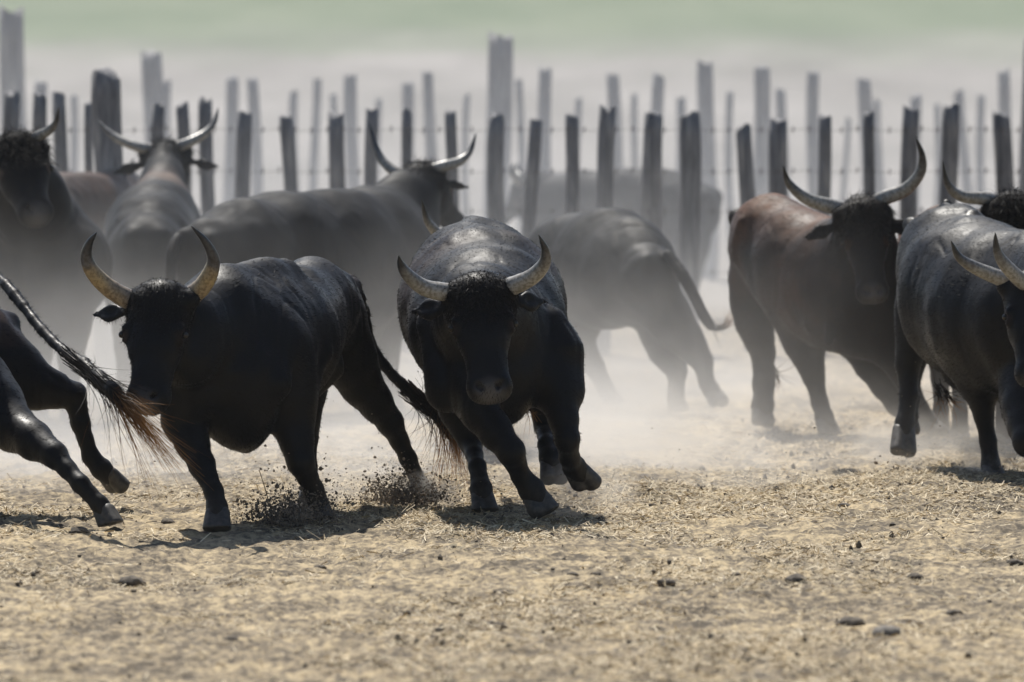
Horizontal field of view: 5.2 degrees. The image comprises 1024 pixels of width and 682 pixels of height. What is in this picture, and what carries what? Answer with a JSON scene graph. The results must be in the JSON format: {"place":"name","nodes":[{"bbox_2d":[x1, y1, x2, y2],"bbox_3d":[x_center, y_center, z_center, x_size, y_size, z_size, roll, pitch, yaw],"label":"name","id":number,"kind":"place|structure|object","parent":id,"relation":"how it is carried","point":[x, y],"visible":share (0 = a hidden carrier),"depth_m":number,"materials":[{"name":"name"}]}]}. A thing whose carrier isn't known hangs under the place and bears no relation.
{"place":"outdoors","nodes":[
{"label":"outdoors","id":0,"kind":"place"},
{"bbox_2d":[0,0,1023,681],"bbox_3d":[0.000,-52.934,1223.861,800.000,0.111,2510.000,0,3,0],"label":"ground","id":1,"kind":"structure","parent":0,"point":[930,52],"depth_m":60.99,"materials":[{"name":"beige soil"}]},
{"bbox_2d":[3,90,20,132],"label":"fence post","id":2,"kind":"object","parent":1,"relation":"on","point":[11,112],"visible":0.16,"depth_m":72.45,"materials":[{"name":"grey wood"}]},
{"bbox_2d":[0,5,25,133],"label":"fence post","id":3,"kind":"object","parent":1,"relation":"on","point":[12,74],"visible":0.36,"depth_m":82.91,"materials":[{"name":"grey wood"}]},
{"bbox_2d":[32,92,46,139],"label":"fence post","id":4,"kind":"object","parent":1,"relation":"on","point":[39,117],"visible":0.18,"depth_m":72.69,"materials":[{"name":"grey wood"}]},
{"bbox_2d":[34,79,46,94],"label":"fence post","id":5,"kind":"object","parent":1,"relation":"on","point":[40,87],"visible":0.11,"depth_m":83.75,"materials":[{"name":"grey wood"}]},
{"bbox_2d":[0,107,112,422],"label":"bull","id":6,"kind":"object","parent":1,"relation":"on","point":[49,227],"visible":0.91,"depth_m":63.58,"materials":[{"name":"black"}]},
{"bbox_2d":[52,91,67,171],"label":"fence post","id":7,"kind":"object","parent":1,"relation":"on","point":[60,135],"visible":0.22,"depth_m":72.19,"materials":[{"name":"grey wood"}]},
{"bbox_2d":[70,94,77,171],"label":"fence post","id":8,"kind":"object","parent":1,"relation":"on","point":[74,138],"visible":0.34,"depth_m":86.79,"materials":[{"name":"grey wood"}]},
{"bbox_2d":[68,526,90,533],"bbox_3d":[-2.041,0.901,53.783,0.106,0.049,0.103,2,4,41],"label":"dirt clod","id":9,"kind":"object","parent":1,"relation":"on","point":[77,529],"visible":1,"depth_m":53.76,"materials":[{"name":"brown soil"}]},
{"bbox_2d":[84,101,94,349],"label":"fence post","id":10,"kind":"object","parent":1,"relation":"on","point":[88,148],"visible":0.24,"depth_m":72.68,"materials":[{"name":"grey wood"}]},
{"bbox_2d":[51,158,139,369],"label":"bull","id":11,"kind":"object","parent":1,"relation":"on","point":[94,196],"visible":0.19,"depth_m":69.90,"materials":[{"name":"black"}]},
{"bbox_2d":[0,272,210,526],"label":"bull","id":12,"kind":"object","parent":1,"relation":"on","point":[31,378],"visible":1,"depth_m":54.62,"materials":[{"name":"black"}]},
{"bbox_2d":[91,67,122,368],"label":"fence post","id":13,"kind":"object","parent":1,"relation":"on","point":[106,101],"visible":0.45,"depth_m":70.45,"materials":[{"name":"grey wood"}]},
{"bbox_2d":[118,575,145,586],"bbox_3d":[-1.700,1.080,50.853,0.119,0.065,0.136,1,3,13],"label":"dirt clod","id":14,"kind":"object","parent":1,"relation":"on","point":[131,580],"visible":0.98,"depth_m":50.81,"materials":[{"name":"soil"}]},
{"bbox_2d":[141,50,164,142],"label":"fence post","id":15,"kind":"object","parent":1,"relation":"on","point":[152,77],"visible":0.24,"depth_m":82.21,"materials":[{"name":"grey wood"}]},
{"bbox_2d":[151,103,164,141],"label":"fence post","id":16,"kind":"object","parent":1,"relation":"on","point":[158,111],"visible":0.16,"depth_m":72.55,"materials":[{"name":"grey wood"}]},
{"bbox_2d":[99,108,218,404],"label":"bull","id":17,"kind":"object","parent":1,"relation":"on","point":[153,210],"visible":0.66,"depth_m":65.87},
{"bbox_2d":[163,79,170,138],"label":"fence post","id":18,"kind":"object","parent":1,"relation":"on","point":[167,91],"visible":0.2,"depth_m":87.39,"materials":[{"name":"grey wood"}]},
{"bbox_2d":[161,518,173,522],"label":"dirt clod","id":19,"kind":"object","parent":1,"relation":"on","point":[168,520],"visible":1,"depth_m":54.59,"materials":[{"name":"brown soil"}]},
{"bbox_2d":[176,101,191,193],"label":"fence post","id":20,"kind":"object","parent":1,"relation":"on","point":[182,117],"visible":0.19,"depth_m":72.21,"materials":[{"name":"grey wood"}]},
{"bbox_2d":[198,96,214,215],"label":"fence post","id":21,"kind":"object","parent":1,"relation":"on","point":[207,193],"visible":0.31,"depth_m":72.76,"materials":[{"name":"grey wood"}]},
{"bbox_2d":[223,635,237,640],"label":"dirt clod","id":22,"kind":"object","parent":1,"relation":"on","point":[233,638],"visible":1,"depth_m":47.06,"materials":[{"name":"soil"}]},
{"bbox_2d":[223,75,238,201],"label":"fence post","id":23,"kind":"object","parent":1,"relation":"on","point":[232,96],"visible":0.39,"depth_m":83.63,"materials":[{"name":"grey wood"}]},
{"bbox_2d":[234,111,251,198],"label":"fence post","id":24,"kind":"object","parent":1,"relation":"on","point":[243,155],"visible":0.32,"depth_m":72.36,"materials":[{"name":"grey wood"}]},
{"bbox_2d":[198,207,924,215],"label":"barbed wire","id":25,"kind":"object","parent":24,"relation":"attached to","point":[728,211],"visible":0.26,"depth_m":72.44,"materials":[{"name":"grey metal"}]},
{"bbox_2d":[247,77,262,195],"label":"fence post","id":26,"kind":"object","parent":1,"relation":"on","point":[256,138],"visible":0.46,"depth_m":82.43,"materials":[{"name":"grey wood"}]},
{"bbox_2d":[259,470,269,502],"bbox_3d":[-1.184,0.721,54.714,0.081,0.205,0.011,-2,4,-42],"label":"dry stalk","id":27,"kind":"object","parent":1,"relation":"on","point":[264,487],"visible":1,"depth_m":54.70,"materials":[{"name":"plant"}]},
{"bbox_2d":[279,114,297,191],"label":"fence post","id":28,"kind":"object","parent":1,"relation":"on","point":[288,147],"visible":0.33,"depth_m":72.36,"materials":[{"name":"grey wood"}]},
{"bbox_2d":[5,125,1019,133],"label":"barbed wire","id":29,"kind":"object","parent":28,"relation":"attached to","point":[535,130],"visible":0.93,"depth_m":72.41,"materials":[{"name":"grey metal"}]},
{"bbox_2d":[80,226,502,532],"bbox_3d":[-1.005,0.205,55.404,0.888,1.638,3.430,1,3,26],"label":"bull","id":30,"kind":"object","parent":1,"relation":"on","point":[249,356],"visible":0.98,"depth_m":54.48,"materials":[{"name":"black"}]},
{"bbox_2d":[289,90,298,191],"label":"fence post","id":31,"kind":"object","parent":1,"relation":"on","point":[293,104],"visible":0.29,"depth_m":86.49,"materials":[{"name":"grey wood"}]},
{"bbox_2d":[309,78,321,189],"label":"fence post","id":32,"kind":"object","parent":1,"relation":"on","point":[314,145],"visible":0.56,"depth_m":87.67,"materials":[{"name":"grey wood"}]},
{"bbox_2d":[314,565,326,568],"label":"dirt clod","id":33,"kind":"object","parent":1,"relation":"on","point":[322,566],"visible":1,"depth_m":51.92,"materials":[{"name":"brown soil"}]},
{"bbox_2d":[165,122,475,412],"bbox_3d":[-1.120,-0.390,64.829,0.804,1.655,3.084,2,3,36],"label":"bull","id":34,"kind":"object","parent":1,"relation":"on","point":[366,235],"visible":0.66,"depth_m":64.61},
{"bbox_2d":[330,93,337,115],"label":"fence post","id":35,"kind":"object","parent":1,"relation":"on","point":[333,100],"visible":0.12,"depth_m":87.31,"materials":[{"name":"grey wood"}]},
{"bbox_2d":[328,110,345,188],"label":"fence post","id":36,"kind":"object","parent":1,"relation":"on","point":[336,148],"visible":0.26,"depth_m":72.77,"materials":[{"name":"grey wood"}]},
{"bbox_2d":[343,73,359,188],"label":"fence post","id":37,"kind":"object","parent":1,"relation":"on","point":[350,117],"visible":0.41,"depth_m":82.22,"materials":[{"name":"grey wood"}]},
{"bbox_2d":[363,619,378,624],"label":"dirt clod","id":38,"kind":"object","parent":1,"relation":"on","point":[369,620],"visible":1,"depth_m":48.39,"materials":[{"name":"beige soil"}]},
{"bbox_2d":[364,108,378,185],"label":"fence post","id":39,"kind":"object","parent":1,"relation":"on","point":[370,166],"visible":0.26,"depth_m":72.24,"materials":[{"name":"grey wood"}]},
{"bbox_2d":[376,98,381,182],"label":"fence post","id":40,"kind":"object","parent":1,"relation":"on","point":[379,103],"visible":0.24,"depth_m":86.88,"materials":[{"name":"grey wood"}]},
{"bbox_2d":[401,108,411,352],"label":"fence post","id":41,"kind":"object","parent":1,"relation":"on","point":[406,137],"visible":0.22,"depth_m":72.54,"materials":[{"name":"grey wood"}]},
{"bbox_2d":[402,81,413,161],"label":"fence post","id":42,"kind":"object","parent":1,"relation":"on","point":[408,95],"visible":0.15,"depth_m":83.77,"materials":[{"name":"grey wood"}]},
{"bbox_2d":[422,70,437,162],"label":"fence post","id":43,"kind":"object","parent":1,"relation":"on","point":[429,118],"visible":0.44,"depth_m":82.89,"materials":[{"name":"grey wood"}]},
{"bbox_2d":[444,109,458,209],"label":"fence post","id":44,"kind":"object","parent":1,"relation":"on","point":[451,139],"visible":0.25,"depth_m":72.67,"materials":[{"name":"grey wood"}]},
{"bbox_2d":[461,93,469,216],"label":"fence post","id":45,"kind":"object","parent":1,"relation":"on","point":[465,128],"visible":0.58,"depth_m":86.22,"materials":[{"name":"grey wood"}]},
{"bbox_2d":[421,199,512,450],"bbox_3d":[-0.162,-0.096,61.017,0.554,1.396,2.168,0,3,5],"label":"bull","id":46,"kind":"object","parent":1,"relation":"on","point":[432,226],"visible":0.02,"depth_m":60.07,"materials":[{"name":"black"}]},
{"bbox_2d":[486,113,504,223],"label":"fence post","id":47,"kind":"object","parent":1,"relation":"on","point":[495,169],"visible":0.38,"depth_m":72.18,"materials":[{"name":"grey wood"}]},
{"bbox_2d":[483,30,512,217],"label":"fence post","id":48,"kind":"object","parent":1,"relation":"on","point":[500,77],"visible":0.45,"depth_m":83.23,"materials":[{"name":"grey wood"}]},
{"bbox_2d":[397,215,601,518],"bbox_3d":[-0.067,0.116,56.179,1.008,1.437,3.451,0,3,0],"label":"bull","id":49,"kind":"object","parent":1,"relation":"on","point":[492,340],"visible":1,"depth_m":55.14,"materials":[{"name":"black"}]},
{"bbox_2d":[0,406,1020,681],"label":"dirt crumbs","id":50,"kind":"object","parent":1,"relation":"on","point":[496,624],"visible":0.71,"depth_m":53.24,"materials":[{"name":"brown soil"}]},
{"bbox_2d":[0,399,1023,681],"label":"straw","id":51,"kind":"object","parent":1,"relation":"on","point":[928,471],"visible":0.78,"depth_m":53.31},
{"bbox_2d":[515,78,525,233],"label":"fence post","id":52,"kind":"object","parent":1,"relation":"on","point":[520,123],"visible":0.51,"depth_m":87.70,"materials":[{"name":"grey wood"}]},
{"bbox_2d":[522,119,542,237],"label":"fence post","id":53,"kind":"object","parent":1,"relation":"on","point":[531,182],"visible":0.39,"depth_m":72.71,"materials":[{"name":"grey wood"}]},
{"bbox_2d":[537,67,551,171],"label":"fence post","id":54,"kind":"object","parent":1,"relation":"on","point":[544,95],"visible":0.39,"depth_m":82.52,"materials":[{"name":"grey wood"}]},
{"bbox_2d":[565,114,579,213],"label":"fence post","id":55,"kind":"object","parent":1,"relation":"on","point":[572,164],"visible":0.38,"depth_m":72.52,"materials":[{"name":"grey wood"}]},
{"bbox_2d":[567,571,578,575],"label":"dirt clod","id":56,"kind":"object","parent":1,"relation":"on","point":[573,573],"visible":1,"depth_m":50.87,"materials":[{"name":"brown soil"}]},
{"bbox_2d":[575,96,581,156],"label":"fence post","id":57,"kind":"object","parent":1,"relation":"on","point":[578,107],"visible":0.2,"depth_m":86.41,"materials":[{"name":"grey wood"}]},
{"bbox_2d":[589,572,600,575],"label":"dirt clod","id":58,"kind":"object","parent":1,"relation":"on","point":[597,573],"visible":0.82,"depth_m":51.05,"materials":[{"name":"soil"}]},
{"bbox_2d":[596,104,615,355],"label":"fence post","id":59,"kind":"object","parent":1,"relation":"on","point":[605,147],"visible":0.39,"depth_m":72.26,"materials":[{"name":"grey wood"}]},
{"bbox_2d":[505,163,722,319],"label":"bull","id":60,"kind":"object","parent":1,"relation":"on","point":[626,190],"visible":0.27,"depth_m":77.33,"materials":[{"name":"black"}]},
{"bbox_2d":[606,72,622,168],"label":"fence post","id":61,"kind":"object","parent":1,"relation":"on","point":[613,92],"visible":0.31,"depth_m":83.58,"materials":[{"name":"grey wood"}]},
{"bbox_2d":[528,208,733,411],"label":"bull","id":62,"kind":"object","parent":1,"relation":"on","point":[625,267],"visible":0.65,"depth_m":65.21,"materials":[{"name":"black"}]},
{"bbox_2d":[631,93,637,167],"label":"fence post","id":63,"kind":"object","parent":1,"relation":"on","point":[634,148],"visible":0.38,"depth_m":87.41,"materials":[{"name":"grey wood"}]},
{"bbox_2d":[640,111,662,231],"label":"fence post","id":64,"kind":"object","parent":1,"relation":"on","point":[651,191],"visible":0.41,"depth_m":72.78,"materials":[{"name":"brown wood"}]},
{"bbox_2d":[651,71,664,114],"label":"fence post","id":65,"kind":"object","parent":1,"relation":"on","point":[657,95],"visible":0.13,"depth_m":82.24,"materials":[{"name":"grey wood"}]},
{"bbox_2d":[657,579,675,586],"bbox_3d":[0.683,1.071,50.300,0.091,0.043,0.086,0,3,0],"label":"dirt clod","id":66,"kind":"object","parent":1,"relation":"on","point":[669,582],"visible":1,"depth_m":50.27,"materials":[{"name":"soil"}]},
{"bbox_2d":[676,96,685,172],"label":"fence post","id":67,"kind":"object","parent":1,"relation":"on","point":[680,106],"visible":0.19,"depth_m":86.76,"materials":[{"name":"grey wood"}]},
{"bbox_2d":[678,111,700,321],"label":"fence post","id":68,"kind":"object","parent":1,"relation":"on","point":[690,182],"visible":0.61,"depth_m":72.32,"materials":[{"name":"grey wood"}]},
{"bbox_2d":[69,167,1023,175],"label":"barbed wire","id":69,"kind":"object","parent":68,"relation":"attached to","point":[616,171],"visible":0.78,"depth_m":72.43,"materials":[{"name":"grey metal"}]},
{"bbox_2d":[697,60,718,280],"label":"fence post","id":70,"kind":"object","parent":1,"relation":"on","point":[705,100],"visible":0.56,"depth_m":83.77,"materials":[{"name":"grey wood"}]},
{"bbox_2d":[725,91,733,236],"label":"fence post","id":71,"kind":"object","parent":1,"relation":"on","point":[728,152],"visible":0.61,"depth_m":87.05,"materials":[{"name":"grey wood"}]},
{"bbox_2d":[736,123,755,350],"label":"fence post","id":72,"kind":"object","parent":1,"relation":"on","point":[745,165],"visible":0.32,"depth_m":72.39,"materials":[{"name":"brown wood"}]},
{"bbox_2d":[753,65,770,195],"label":"fence post","id":73,"kind":"object","parent":1,"relation":"on","point":[762,106],"visible":0.44,"depth_m":82.17,"materials":[{"name":"grey wood"}]},
{"bbox_2d":[768,117,787,346],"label":"fence post","id":74,"kind":"object","parent":1,"relation":"on","point":[777,152],"visible":0.32,"depth_m":72.74,"materials":[{"name":"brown wood"}]},
{"bbox_2d":[775,88,789,197],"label":"fence post","id":75,"kind":"object","parent":1,"relation":"on","point":[780,102],"visible":0.23,"depth_m":87.14,"materials":[{"name":"grey wood"}]},
{"bbox_2d":[785,573,806,582],"bbox_3d":[1.256,1.054,50.344,0.103,0.054,0.120,0,3,0],"label":"dirt clod","id":76,"kind":"object","parent":1,"relation":"on","point":[797,577],"visible":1,"depth_m":50.31,"materials":[{"name":"soil"}]},
{"bbox_2d":[806,71,818,209],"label":"fence post","id":77,"kind":"object","parent":1,"relation":"on","point":[812,118],"visible":0.48,"depth_m":83.72,"materials":[{"name":"grey wood"}]},
{"bbox_2d":[817,114,831,353],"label":"fence post","id":78,"kind":"object","parent":1,"relation":"on","point":[825,158],"visible":0.33,"depth_m":72.22,"materials":[{"name":"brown wood"}]},
{"bbox_2d":[726,137,948,437],"bbox_3d":[1.525,-0.312,62.573,1.030,1.674,2.117,-2,3,-37],"label":"bull","id":79,"kind":"object","parent":1,"relation":"on","point":[810,286],"visible":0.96,"depth_m":62.14,"materials":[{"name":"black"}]},
{"bbox_2d":[838,502,849,506],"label":"dirt clod","id":80,"kind":"object","parent":1,"relation":"on","point":[843,504],"visible":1,"depth_m":56.37,"materials":[{"name":"brown soil"}]},
{"bbox_2d":[840,117,850,201],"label":"fence post","id":81,"kind":"object","parent":1,"relation":"on","point":[845,160],"visible":0.5,"depth_m":86.65,"materials":[{"name":"grey wood"}]},
{"bbox_2d":[835,616,865,626],"bbox_3d":[1.433,1.198,48.211,0.136,0.064,0.134,0,3,0],"label":"dirt clod","id":82,"kind":"object","parent":1,"relation":"on","point":[852,621],"visible":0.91,"depth_m":48.17,"materials":[{"name":"soil"}]},
{"bbox_2d":[856,77,876,193],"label":"fence post","id":83,"kind":"object","parent":1,"relation":"on","point":[864,96],"visible":0.35,"depth_m":82.33,"materials":[{"name":"grey wood"}]},
{"bbox_2d":[863,110,874,194],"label":"fence post","id":84,"kind":"object","parent":1,"relation":"on","point":[868,151],"visible":0.29,"depth_m":72.60,"materials":[{"name":"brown wood"}]},
{"bbox_2d":[873,98,884,191],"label":"fence post","id":85,"kind":"object","parent":1,"relation":"on","point":[878,147],"visible":0.43,"depth_m":87.55,"materials":[{"name":"grey wood"}]},
{"bbox_2d":[872,625,900,636],"bbox_3d":[1.560,1.216,47.316,0.128,0.064,0.158,0,3,0],"label":"stone","id":86,"kind":"object","parent":1,"relation":"on","point":[886,630],"visible":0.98,"depth_m":47.26,"materials":[{"name":"grey stone"}]},
{"bbox_2d":[900,104,918,218],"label":"fence post","id":87,"kind":"object","parent":1,"relation":"on","point":[909,147],"visible":0.35,"depth_m":72.63,"materials":[{"name":"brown wood"}]},
{"bbox_2d":[907,573,923,580],"bbox_3d":[1.802,1.055,50.845,0.079,0.040,0.080,2,3,38],"label":"dirt clod","id":88,"kind":"object","parent":1,"relation":"on","point":[914,575],"visible":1,"depth_m":50.82,"materials":[{"name":"soil"}]},
{"bbox_2d":[910,94,921,214],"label":"fence post","id":89,"kind":"object","parent":1,"relation":"on","point":[915,101],"visible":0.21,"depth_m":83.50,"materials":[{"name":"grey wood"}]},
{"bbox_2d":[934,103,940,205],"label":"fence post","id":90,"kind":"object","parent":1,"relation":"on","point":[937,115],"visible":0.44,"depth_m":86.33,"materials":[{"name":"grey wood"}]},
{"bbox_2d":[939,102,959,203],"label":"fence post","id":91,"kind":"object","parent":1,"relation":"on","point":[950,139],"visible":0.36,"depth_m":72.18,"materials":[{"name":"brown wood"}]},
{"bbox_2d":[945,609,964,615],"bbox_3d":[1.899,1.169,48.796,0.089,0.042,0.090,0,3,0],"label":"dirt clod","id":92,"kind":"object","parent":1,"relation":"on","point":[952,612],"visible":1,"depth_m":48.77,"materials":[{"name":"soil"}]},
{"bbox_2d":[890,199,1023,473],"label":"bull","id":93,"kind":"object","parent":1,"relation":"on","point":[958,314],"visible":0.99,"depth_m":58.50,"materials":[{"name":"black"}]},
{"bbox_2d":[897,161,1023,444],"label":"bull","id":94,"kind":"object","parent":1,"relation":"on","point":[1005,206],"visible":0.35,"depth_m":60.96,"materials":[{"name":"black"}]},
{"bbox_2d":[954,87,973,206],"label":"fence post","id":95,"kind":"object","parent":1,"relation":"on","point":[966,178],"visible":0.44,"depth_m":86.64,"materials":[{"name":"grey wood"}]},
{"bbox_2d":[975,94,984,208],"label":"fence post","id":96,"kind":"object","parent":1,"relation":"on","point":[979,168],"visible":0.47,"depth_m":87.75,"materials":[{"name":"grey wood"}]},
{"bbox_2d":[992,110,1013,192],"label":"fence post","id":97,"kind":"object","parent":1,"relation":"on","point":[1003,152],"visible":0.3,"depth_m":72.71,"materials":[{"name":"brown wood"}]},
{"bbox_2d":[997,68,1010,122],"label":"fence post","id":98,"kind":"object","parent":1,"relation":"on","point":[1004,100],"visible":0.23,"depth_m":83.13,"materials":[{"name":"grey wood"}]},
{"bbox_2d":[1006,559,1023,565],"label":"dirt clod","id":99,"kind":"object","parent":1,"relation":"on","point":[1012,562],"visible":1,"depth_m":51.91,"materials":[{"name":"brown soil"}]},
{"bbox_2d":[1018,58,1023,191],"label":"fence post","id":100,"kind":"object","parent":1,"relation":"on","point":[1021,168],"visible":0.34,"depth_m":75.99,"materials":[{"name":"grey wood"}]},
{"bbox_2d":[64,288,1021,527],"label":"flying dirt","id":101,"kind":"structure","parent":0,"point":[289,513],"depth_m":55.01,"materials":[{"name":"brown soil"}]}
]}

